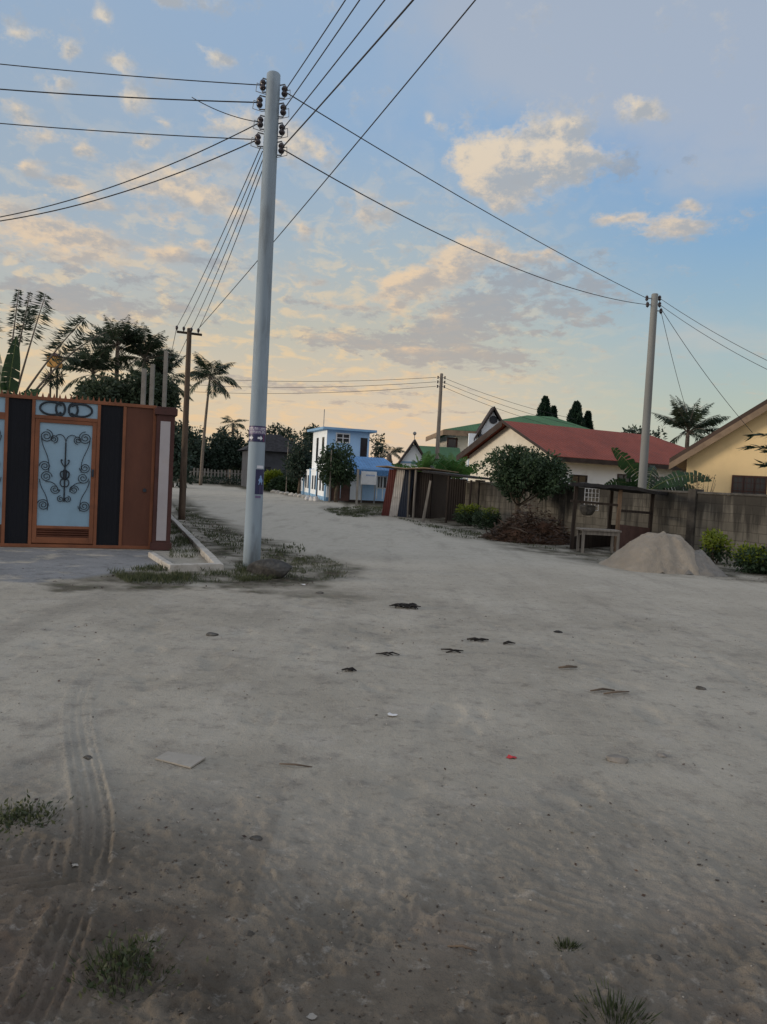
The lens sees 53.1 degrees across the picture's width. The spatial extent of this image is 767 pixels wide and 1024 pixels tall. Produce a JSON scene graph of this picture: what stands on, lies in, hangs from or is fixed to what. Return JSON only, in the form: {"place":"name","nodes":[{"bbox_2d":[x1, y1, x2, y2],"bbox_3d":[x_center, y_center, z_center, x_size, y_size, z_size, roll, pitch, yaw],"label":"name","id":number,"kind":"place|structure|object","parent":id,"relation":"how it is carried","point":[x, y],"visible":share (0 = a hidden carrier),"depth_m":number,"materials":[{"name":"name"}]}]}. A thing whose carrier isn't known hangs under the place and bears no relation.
{"place":"outdoors","nodes":[
{"label":"outdoors","id":0,"kind":"place"},
{"bbox_2d":[0,479,766,1023],"bbox_3d":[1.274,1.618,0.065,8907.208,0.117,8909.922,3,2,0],"label":"sandy ground","id":1,"kind":"structure","parent":0,"point":[406,823],"depth_m":4.00,"materials":[{"name":"sand"}]},
{"bbox_2d":[0,336,40,395],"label":"banana plant","id":2,"kind":"object","parent":1,"relation":"on","point":[11,364],"visible":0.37,"depth_m":18.00,"materials":[{"name":"green plant"}]},
{"bbox_2d":[0,790,87,841],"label":"weed","id":3,"kind":"object","parent":1,"relation":"on","point":[14,813],"visible":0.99,"depth_m":3.33,"materials":[{"name":"green plant"}]},
{"bbox_2d":[46,353,63,397],"bbox_3d":[-12.901,-3.239,29.919,0.600,5.908,0.520,3,2,0],"label":"lantern box","id":4,"kind":"object","parent":1,"relation":"on","point":[53,363],"visible":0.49,"depth_m":29.65,"materials":[{"name":"paint"}]},
{"bbox_2d":[0,289,110,394],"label":"fan palm","id":5,"kind":"object","parent":1,"relation":"on","point":[32,316],"visible":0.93,"depth_m":18.83,"materials":[{"name":"green plant"}]},
{"bbox_2d":[0,390,156,548],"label":"metal gate","id":6,"kind":"structure","parent":1,"relation":"on","point":[76,473],"depth_m":14.10,"materials":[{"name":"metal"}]},
{"bbox_2d":[31,418,96,543],"bbox_3d":[-5.829,-0.548,14.037,1.038,2.247,0.110,2,3,-20],"label":"door","id":7,"kind":"structure","parent":6,"relation":"in","point":[64,450],"depth_m":14.04,"materials":[{"name":"blue paint"}]},
{"bbox_2d":[59,340,124,396],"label":"palm tree","id":8,"kind":"object","parent":1,"relation":"on","point":[92,363],"visible":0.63,"depth_m":42.32,"materials":[{"name":"green plant"}]},
{"bbox_2d":[69,370,131,403],"bbox_3d":[-15.048,-4.174,40.945,3.281,6.592,3.709,2,3,-28],"label":"garden tree","id":9,"kind":"object","parent":1,"relation":"on","point":[94,388],"visible":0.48,"depth_m":39.87,"materials":[{"name":"green plant"}]},
{"bbox_2d":[19,926,208,1013],"bbox_3d":[-0.785,1.400,2.380,0.478,0.094,0.409,3,2,10],"label":"weed","id":10,"kind":"object","parent":1,"relation":"on","point":[127,961],"visible":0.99,"depth_m":2.36,"materials":[{"name":"green plant"}]},
{"bbox_2d":[85,314,146,378],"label":"tree","id":11,"kind":"object","parent":1,"relation":"on","point":[132,336],"visible":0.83,"depth_m":43.37,"materials":[{"name":"green plant"}]},
{"bbox_2d":[104,369,161,406],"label":"garden tree","id":12,"kind":"object","parent":1,"relation":"on","point":[131,385],"visible":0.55,"depth_m":40.84,"materials":[{"name":"green plant"}]},
{"bbox_2d":[140,368,146,404],"bbox_3d":[-5.360,-1.250,16.974,0.084,3.813,0.084,3,2,0],"label":"fence post","id":13,"kind":"object","parent":1,"relation":"on","point":[143,386],"visible":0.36,"depth_m":16.87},
{"bbox_2d":[111,324,181,377],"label":"tree","id":14,"kind":"object","parent":1,"relation":"on","point":[152,344],"visible":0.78,"depth_m":44.34,"materials":[{"name":"green plant"}]},
{"bbox_2d":[149,364,154,404],"bbox_3d":[-5.355,-1.369,17.570,0.084,4.000,0.084,3,2,0],"label":"fence post","id":15,"kind":"object","parent":1,"relation":"on","point":[152,383],"visible":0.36,"depth_m":17.47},
{"bbox_2d":[136,369,182,411],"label":"garden tree","id":16,"kind":"object","parent":1,"relation":"on","point":[173,400],"visible":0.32,"depth_m":42.28,"materials":[{"name":"green plant"}]},
{"bbox_2d":[127,344,198,401],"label":"palm tree","id":17,"kind":"object","parent":1,"relation":"on","point":[178,362],"visible":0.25,"depth_m":45.39,"materials":[{"name":"green plant"}]},
{"bbox_2d":[150,406,177,549],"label":"gate pillar","id":18,"kind":"structure","parent":1,"relation":"on","point":[163,472],"depth_m":14.48,"materials":[{"name":"brown paint"}]},
{"bbox_2d":[162,350,167,406],"bbox_3d":[-5.453,-1.698,18.958,0.084,4.531,0.084,3,2,0],"label":"fence post","id":19,"kind":"object","parent":1,"relation":"on","point":[165,374],"visible":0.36,"depth_m":18.86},
{"bbox_2d":[155,751,205,768],"bbox_3d":[-1.092,1.320,4.098,0.237,0.014,0.151,4,3,18],"label":"cardboard sheet","id":20,"kind":"object","parent":1,"relation":"on","point":[185,760],"visible":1,"depth_m":4.09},
{"bbox_2d":[172,430,197,487],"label":"roadside tree","id":21,"kind":"object","parent":1,"relation":"on","point":[177,454],"visible":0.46,"depth_m":63.34,"materials":[{"name":"green plant"}]},
{"bbox_2d":[148,515,223,571],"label":"planter kerb","id":22,"kind":"structure","parent":1,"relation":"on","point":[211,559],"depth_m":12.41,"materials":[{"name":"concrete"}]},
{"bbox_2d":[175,326,201,519],"bbox_3d":[-6.094,-2.623,23.501,0.768,6.028,0.338,3,2,0],"label":"utility pole","id":23,"kind":"object","parent":1,"relation":"on","point":[183,479],"visible":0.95,"depth_m":23.45,"materials":[{"name":"brown wood"}]},
{"bbox_2d":[177,147,260,325],"bbox_3d":[-4.120,-5.736,17.807,0.014,0.962,11.668,2,3,-21],"label":"power line","id":24,"kind":"object","parent":23,"relation":"attached to","point":[223,230],"visible":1,"depth_m":15.33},
{"bbox_2d":[184,151,262,326],"bbox_3d":[-3.997,-5.692,17.808,0.014,0.918,11.604,2,3,-21],"label":"power line","id":25,"kind":"object","parent":23,"relation":"attached to","point":[228,232],"visible":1,"depth_m":15.35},
{"bbox_2d":[191,159,262,328],"bbox_3d":[-3.867,-5.646,17.810,0.014,0.876,11.537,2,3,-20],"label":"power line","id":26,"kind":"object","parent":23,"relation":"attached to","point":[231,237],"visible":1,"depth_m":15.41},
{"bbox_2d":[198,171,261,329],"bbox_3d":[-3.745,-5.602,17.812,0.014,0.831,11.478,2,3,-19],"label":"power line","id":27,"kind":"object","parent":23,"relation":"attached to","point":[234,243],"visible":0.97,"depth_m":15.48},
{"bbox_2d":[198,0,475,328],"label":"power line","id":28,"kind":"object","parent":23,"relation":"attached to","point":[362,135],"visible":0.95,"depth_m":11.63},
{"bbox_2d":[175,420,209,481],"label":"roadside tree","id":29,"kind":"object","parent":1,"relation":"on","point":[196,443],"visible":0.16,"depth_m":91.19,"materials":[{"name":"green plant"}]},
{"bbox_2d":[191,434,226,477],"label":"roadside tree","id":30,"kind":"object","parent":1,"relation":"on","point":[211,458],"visible":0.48,"depth_m":95.24,"materials":[{"name":"green plant"}]},
{"bbox_2d":[187,475,240,484],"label":"hedge","id":31,"kind":"object","parent":1,"relation":"on","point":[213,479],"visible":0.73,"depth_m":90.50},
{"bbox_2d":[189,468,241,483],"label":"picket fence","id":32,"kind":"object","parent":1,"relation":"on","point":[217,472],"visible":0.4,"depth_m":91.68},
{"bbox_2d":[190,351,241,484],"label":"coconut palm","id":33,"kind":"object","parent":1,"relation":"on","point":[218,369],"visible":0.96,"depth_m":79.40,"materials":[{"name":"green plant"}]},
{"bbox_2d":[210,426,244,483],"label":"roadside tree","id":34,"kind":"object","parent":1,"relation":"on","point":[230,445],"visible":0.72,"depth_m":97.79,"materials":[{"name":"green plant"}]},
{"bbox_2d":[221,415,246,478],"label":"coconut palm","id":35,"kind":"object","parent":1,"relation":"on","point":[232,424],"visible":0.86,"depth_m":111.57,"materials":[{"name":"green plant"}]},
{"bbox_2d":[229,429,248,478],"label":"roadside tree","id":36,"kind":"object","parent":1,"relation":"on","point":[239,468],"visible":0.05,"depth_m":101.51,"materials":[{"name":"green plant"}]},
{"bbox_2d":[243,70,289,567],"bbox_3d":[-1.982,-2.997,12.502,0.607,8.127,0.282,3,2,0],"label":"utility pole","id":37,"kind":"object","parent":1,"relation":"on","point":[254,487],"visible":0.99,"depth_m":12.39,"materials":[{"name":"concrete"}]},
{"bbox_2d":[0,140,254,221],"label":"power line","id":38,"kind":"object","parent":37,"relation":"attached to","point":[130,189],"visible":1,"depth_m":12.91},
{"bbox_2d":[0,123,254,139],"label":"power line","id":39,"kind":"object","parent":37,"relation":"attached to","point":[127,132],"visible":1,"depth_m":12.53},
{"bbox_2d":[0,89,256,102],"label":"power line","id":40,"kind":"object","parent":37,"relation":"attached to","point":[129,97],"visible":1,"depth_m":12.51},
{"bbox_2d":[0,124,256,216],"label":"power line","id":41,"kind":"object","parent":37,"relation":"attached to","point":[131,179],"visible":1,"depth_m":12.92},
{"bbox_2d":[0,64,259,85],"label":"power line","id":42,"kind":"object","parent":37,"relation":"attached to","point":[130,75],"visible":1,"depth_m":12.50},
{"bbox_2d":[285,0,345,90],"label":"power line","id":43,"kind":"object","parent":37,"relation":"attached to","point":[316,43],"visible":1,"depth_m":10.62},
{"bbox_2d":[283,0,359,109],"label":"power line","id":44,"kind":"object","parent":37,"relation":"attached to","point":[323,52],"visible":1,"depth_m":10.29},
{"bbox_2d":[282,0,384,129],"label":"power line","id":45,"kind":"object","parent":37,"relation":"attached to","point":[337,60],"visible":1,"depth_m":9.85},
{"bbox_2d":[281,0,413,147],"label":"power line","id":46,"kind":"object","parent":37,"relation":"attached to","point":[377,40],"visible":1,"depth_m":9.45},
{"bbox_2d":[284,150,646,304],"bbox_3d":[3.356,-6.132,18.349,0.019,0.914,15.600,5,3,40],"label":"power line","id":47,"kind":"object","parent":37,"relation":"attached to","point":[440,234],"visible":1,"depth_m":15.50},
{"bbox_2d":[288,93,645,297],"bbox_3d":[3.373,-6.707,18.325,0.017,0.158,15.571,5,3,39],"label":"power line","id":48,"kind":"object","parent":37,"relation":"attached to","point":[449,190],"visible":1,"depth_m":15.65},
{"bbox_2d":[237,434,297,486],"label":"house","id":49,"kind":"structure","parent":1,"relation":"on","point":[276,450],"depth_m":84.01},
{"bbox_2d":[247,559,291,578],"bbox_3d":[-1.697,0.840,11.589,0.664,0.275,0.387,5,3,35],"label":"broken concrete","id":50,"kind":"object","parent":1,"relation":"on","point":[280,569],"visible":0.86,"depth_m":11.45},
{"bbox_2d":[263,469,282,490],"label":"hedge bush","id":51,"kind":"object","parent":1,"relation":"on","point":[270,475],"visible":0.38,"depth_m":69.30,"materials":[{"name":"green plant"}]},
{"bbox_2d":[266,422,296,442],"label":"pointed tree","id":52,"kind":"object","parent":1,"relation":"on","point":[284,432],"visible":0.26,"depth_m":99.24,"materials":[{"name":"green plant"}]},
{"bbox_2d":[267,475,297,492],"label":"hedge bush","id":53,"kind":"object","parent":1,"relation":"on","point":[278,483],"visible":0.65,"depth_m":65.39,"materials":[{"name":"green plant"}]},
{"bbox_2d":[281,433,312,493],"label":"street tree","id":54,"kind":"object","parent":1,"relation":"on","point":[299,461],"visible":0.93,"depth_m":61.41,"materials":[{"name":"green plant"}]},
{"bbox_2d":[295,423,318,457],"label":"street tree","id":55,"kind":"object","parent":1,"relation":"on","point":[310,433],"visible":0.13,"depth_m":67.16,"materials":[{"name":"green plant"}]},
{"bbox_2d":[301,469,330,500],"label":"boundary wall","id":56,"kind":"structure","parent":1,"relation":"on","point":[308,484],"depth_m":56.16,"materials":[{"name":"white paint"}]},
{"bbox_2d":[314,439,358,501],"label":"street tree","id":57,"kind":"object","parent":1,"relation":"on","point":[340,462],"visible":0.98,"depth_m":47.35,"materials":[{"name":"green plant"}]},
{"bbox_2d":[330,475,349,501],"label":"yard gate","id":58,"kind":"structure","parent":1,"relation":"on","point":[344,495],"depth_m":49.21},
{"bbox_2d":[307,409,376,468],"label":"house","id":59,"kind":"structure","parent":1,"relation":"on","point":[358,440],"depth_m":56.56,"materials":[{"name":"white paint"}]},
{"bbox_2d":[335,433,349,443],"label":"window","id":60,"kind":"structure","parent":59,"relation":"in","point":[345,437],"depth_m":56.16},
{"bbox_2d":[360,438,367,456],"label":"slot window","id":61,"kind":"structure","parent":59,"relation":"in","point":[363,445],"depth_m":56.73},
{"bbox_2d":[340,456,394,502],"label":"annex building","id":62,"kind":"structure","parent":1,"relation":"on","point":[370,464],"depth_m":50.22,"materials":[{"name":"blue paint"}]},
{"bbox_2d":[376,476,387,488],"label":"window","id":63,"kind":"structure","parent":62,"relation":"in","point":[380,478],"depth_m":50.33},
{"bbox_2d":[360,471,376,503],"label":"signboard","id":64,"kind":"object","parent":1,"relation":"on","point":[368,478],"visible":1,"depth_m":49.06,"materials":[{"name":"metal"}]},
{"bbox_2d":[369,433,388,457],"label":"garden tree","id":65,"kind":"object","parent":1,"relation":"on","point":[378,451],"visible":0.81,"depth_m":65.58,"materials":[{"name":"green plant"}]},
{"bbox_2d":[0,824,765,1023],"bbox_3d":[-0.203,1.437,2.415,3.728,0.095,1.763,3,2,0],"label":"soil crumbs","id":66,"kind":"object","parent":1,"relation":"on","point":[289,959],"visible":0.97,"depth_m":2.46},
{"bbox_2d":[0,516,766,1022],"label":"leaf litter","id":67,"kind":"object","parent":1,"relation":"on","point":[376,714],"visible":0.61,"depth_m":3.66,"materials":[{"name":"brown plant"}]},
{"bbox_2d":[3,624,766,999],"bbox_3d":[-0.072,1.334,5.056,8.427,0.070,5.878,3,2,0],"label":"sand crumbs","id":68,"kind":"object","parent":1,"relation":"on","point":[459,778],"visible":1,"depth_m":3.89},
{"bbox_2d":[374,444,404,463],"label":"palm tree","id":69,"kind":"object","parent":1,"relation":"on","point":[394,452],"visible":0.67,"depth_m":74.52,"materials":[{"name":"green plant"}]},
{"bbox_2d":[389,603,420,608],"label":"charred twigs","id":70,"kind":"object","parent":1,"relation":"on","point":[411,605],"visible":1,"depth_m":9.38,"materials":[{"name":"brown wood"}]},
{"bbox_2d":[391,451,438,471],"bbox_3d":[1.588,-1.410,36.410,1.863,3.135,1.796,5,3,43],"label":"banana plant","id":71,"kind":"object","parent":1,"relation":"on","point":[427,460],"visible":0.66,"depth_m":36.35,"materials":[{"name":"green plant"}]},
{"bbox_2d":[376,466,458,518],"bbox_3d":[1.461,-0.829,33.531,2.536,2.201,3.600,4,3,24],"label":"market stall","id":72,"kind":"object","parent":1,"relation":"on","point":[406,492],"visible":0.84,"depth_m":32.96},
{"bbox_2d":[107,505,743,584],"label":"verge grass","id":73,"kind":"structure","parent":1,"relation":"on","point":[160,576],"depth_m":13.40,"materials":[{"name":"plant"}]},
{"bbox_2d":[396,432,465,478],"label":"house","id":74,"kind":"structure","parent":1,"relation":"on","point":[408,457],"depth_m":44.03,"materials":[{"name":"white paint"}]},
{"bbox_2d":[435,373,445,468],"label":"utility pole","id":75,"kind":"object","parent":1,"relation":"on","point":[437,447],"visible":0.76,"depth_m":44.71,"materials":[{"name":"brown"}]},
{"bbox_2d":[192,382,428,387],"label":"power line","id":76,"kind":"object","parent":75,"relation":"attached to","point":[305,387],"visible":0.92,"depth_m":48.34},
{"bbox_2d":[192,377,436,381],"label":"power line","id":77,"kind":"object","parent":75,"relation":"attached to","point":[319,381],"visible":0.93,"depth_m":47.93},
{"bbox_2d":[207,386,435,393],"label":"power line","id":78,"kind":"object","parent":75,"relation":"attached to","point":[324,392],"visible":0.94,"depth_m":47.63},
{"bbox_2d":[421,470,490,522],"bbox_3d":[2.956,-0.561,30.775,2.145,2.052,2.650,4,3,24],"label":"lean to shelter","id":79,"kind":"object","parent":1,"relation":"on","point":[456,489],"visible":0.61,"depth_m":31.64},
{"bbox_2d":[433,452,480,478],"bbox_3d":[3.454,-1.342,36.975,2.420,3.148,2.333,3,2,0],"label":"banana plant","id":80,"kind":"object","parent":1,"relation":"on","point":[452,465],"visible":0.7,"depth_m":36.78,"materials":[{"name":"green plant"}]},
{"bbox_2d":[452,503,482,525],"bbox_3d":[3.198,0.090,28.599,1.324,0.936,1.142,3,2,0],"label":"hedge bush","id":81,"kind":"object","parent":1,"relation":"on","point":[467,512],"visible":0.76,"depth_m":28.41,"materials":[{"name":"green plant"}]},
{"bbox_2d":[472,506,502,529],"bbox_3d":[3.660,0.214,26.849,1.144,0.884,1.066,3,2,0],"label":"hedge bush","id":82,"kind":"object","parent":1,"relation":"on","point":[487,518],"visible":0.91,"depth_m":26.74,"materials":[{"name":"green plant"}]},
{"bbox_2d":[426,406,588,478],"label":"house","id":83,"kind":"structure","parent":1,"relation":"on","point":[462,438],"depth_m":53.83,"materials":[{"name":"white paint"}]},
{"bbox_2d":[447,437,457,447],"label":"window","id":84,"kind":"structure","parent":83,"relation":"in","point":[451,442],"depth_m":53.79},
{"bbox_2d":[471,443,576,516],"bbox_3d":[4.697,-0.733,25.639,3.644,3.082,2.971,3,2,0],"label":"broadleaf tree","id":85,"kind":"object","parent":1,"relation":"on","point":[517,472],"visible":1,"depth_m":25.01,"materials":[{"name":"green plant"}]},
{"bbox_2d":[478,498,570,544],"bbox_3d":[4.269,0.315,22.227,2.986,1.457,2.714,3,2,0],"label":"brush pile","id":86,"kind":"object","parent":1,"relation":"on","point":[519,528],"visible":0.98,"depth_m":21.76,"materials":[{"name":"brown plant"}]},
{"bbox_2d":[536,395,554,416],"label":"cypress tree","id":87,"kind":"object","parent":1,"relation":"on","point":[544,405],"visible":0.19,"depth_m":69.32,"materials":[{"name":"green plant"}]},
{"bbox_2d":[554,936,584,951],"bbox_3d":[0.622,1.460,2.595,0.110,0.042,0.110,2,3,-17],"label":"weed","id":88,"kind":"object","parent":1,"relation":"on","point":[573,945],"visible":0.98,"depth_m":2.59,"materials":[{"name":"green plant"}]},
{"bbox_2d":[456,420,685,490],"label":"house","id":89,"kind":"structure","parent":1,"relation":"on","point":[587,455],"depth_m":37.64,"materials":[{"name":"white paint"}]},
{"bbox_2d":[570,474,587,483],"bbox_3d":[9.027,-1.143,35.571,0.976,1.150,0.054,2,3,-27],"label":"window","id":90,"kind":"structure","parent":89,"relation":"in","point":[578,478],"depth_m":35.57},
{"bbox_2d":[566,400,585,426],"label":"cypress tree","id":91,"kind":"object","parent":1,"relation":"on","point":[575,413],"visible":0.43,"depth_m":69.27,"materials":[{"name":"green plant"}]},
{"bbox_2d":[583,410,593,429],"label":"cypress tree","id":92,"kind":"object","parent":1,"relation":"on","point":[588,418],"visible":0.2,"depth_m":70.39,"materials":[{"name":"green plant"}]},
{"bbox_2d":[576,527,621,552],"bbox_3d":[5.366,0.742,19.238,0.981,0.630,0.600,3,2,1],"label":"wooden table","id":93,"kind":"object","parent":1,"relation":"on","point":[612,533],"visible":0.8,"depth_m":18.98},
{"bbox_2d":[590,688,629,693],"bbox_3d":[1.740,1.374,5.890,0.315,0.033,0.112,2,3,-23],"label":"stick","id":94,"kind":"object","parent":1,"relation":"on","point":[611,690],"visible":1,"depth_m":5.88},
{"bbox_2d":[465,480,766,557],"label":"block wall","id":95,"kind":"structure","parent":1,"relation":"on","point":[690,515],"depth_m":21.78,"materials":[{"name":"concrete"}]},
{"bbox_2d":[568,975,663,1023],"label":"weed","id":96,"kind":"object","parent":1,"relation":"on","point":[608,1008],"visible":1,"depth_m":2.28,"materials":[{"name":"green plant"}]},
{"bbox_2d":[606,754,628,763],"bbox_3d":[1.354,1.428,4.448,0.129,0.036,0.090,4,3,17],"label":"stone","id":97,"kind":"object","parent":1,"relation":"on","point":[617,758],"visible":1,"depth_m":4.42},
{"bbox_2d":[569,482,667,551],"bbox_3d":[6.334,0.151,20.898,1.514,1.813,3.705,5,3,38],"label":"timber stall","id":98,"kind":"object","parent":1,"relation":"on","point":[628,534],"visible":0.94,"depth_m":20.33,"materials":[{"name":"brown wood"}]},
{"bbox_2d":[579,504,595,515],"bbox_3d":[5.390,-0.078,20.304,0.406,0.340,0.406,3,2,0],"label":"hanging bag","id":99,"kind":"object","parent":98,"relation":"hanging from","point":[587,510],"visible":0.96,"depth_m":20.16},
{"bbox_2d":[622,423,667,438],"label":"broadleaf tree","id":100,"kind":"object","parent":1,"relation":"on","point":[639,430],"visible":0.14,"depth_m":59.31,"materials":[{"name":"green plant"}]},
{"bbox_2d":[598,531,699,574],"bbox_3d":[5.794,0.805,16.165,2.408,0.806,2.123,3,2,0],"label":"sand pile","id":101,"kind":"object","parent":1,"relation":"on","point":[661,552],"visible":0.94,"depth_m":15.55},
{"bbox_2d":[638,293,662,488],"bbox_3d":[8.375,-2.909,24.478,0.538,8.031,0.289,2,3,-22],"label":"utility pole","id":102,"kind":"object","parent":1,"relation":"on","point":[655,298],"visible":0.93,"depth_m":24.35,"materials":[{"name":"concrete"}]},
{"bbox_2d":[604,447,711,490],"bbox_3d":[9.062,-0.539,25.593,3.200,3.085,1.327,3,2,0],"label":"banana plant","id":103,"kind":"object","parent":1,"relation":"on","point":[663,484],"visible":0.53,"depth_m":25.41,"materials":[{"name":"green plant"}]},
{"bbox_2d":[652,395,728,447],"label":"coconut palm","id":104,"kind":"object","parent":1,"relation":"on","point":[687,420],"visible":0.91,"depth_m":47.45,"materials":[{"name":"green plant"}]},
{"bbox_2d":[691,474,715,491],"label":"dry shrub","id":105,"kind":"object","parent":1,"relation":"on","point":[697,485],"visible":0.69,"depth_m":21.77,"materials":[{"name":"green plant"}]},
{"bbox_2d":[685,549,726,576],"bbox_3d":[6.292,0.999,16.068,1.470,0.478,2.094,3,2,0],"label":"sand pile","id":106,"kind":"object","parent":1,"relation":"on","point":[706,565],"visible":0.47,"depth_m":15.39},
{"bbox_2d":[698,527,734,564],"bbox_3d":[7.771,0.801,17.906,0.821,0.885,0.860,1,3,-42],"label":"hedge bush","id":107,"kind":"object","parent":1,"relation":"on","point":[715,547],"visible":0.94,"depth_m":17.81,"materials":[{"name":"green plant"}]},
{"bbox_2d":[669,399,766,496],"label":"house","id":108,"kind":"structure","parent":1,"relation":"on","point":[725,461],"depth_m":26.24,"materials":[{"name":"beige paint"}]},
{"bbox_2d":[731,475,766,496],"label":"window","id":109,"kind":"structure","parent":108,"relation":"in","point":[743,484],"depth_m":26.08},
{"bbox_2d":[729,540,766,573],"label":"hedge bush","id":110,"kind":"object","parent":1,"relation":"on","point":[752,559],"visible":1,"depth_m":16.02,"materials":[{"name":"green plant"}]},
{"bbox_2d":[736,432,766,467],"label":"overhanging tree","id":111,"kind":"object","parent":1,"relation":"on","point":[750,436],"visible":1,"depth_m":20.42,"materials":[{"name":"green plant"}]},
{"bbox_2d":[0,0,766,463],"label":"sky","id":112,"kind":"structure","parent":0,"point":[627,139],"materials":[{"name":"blue"}]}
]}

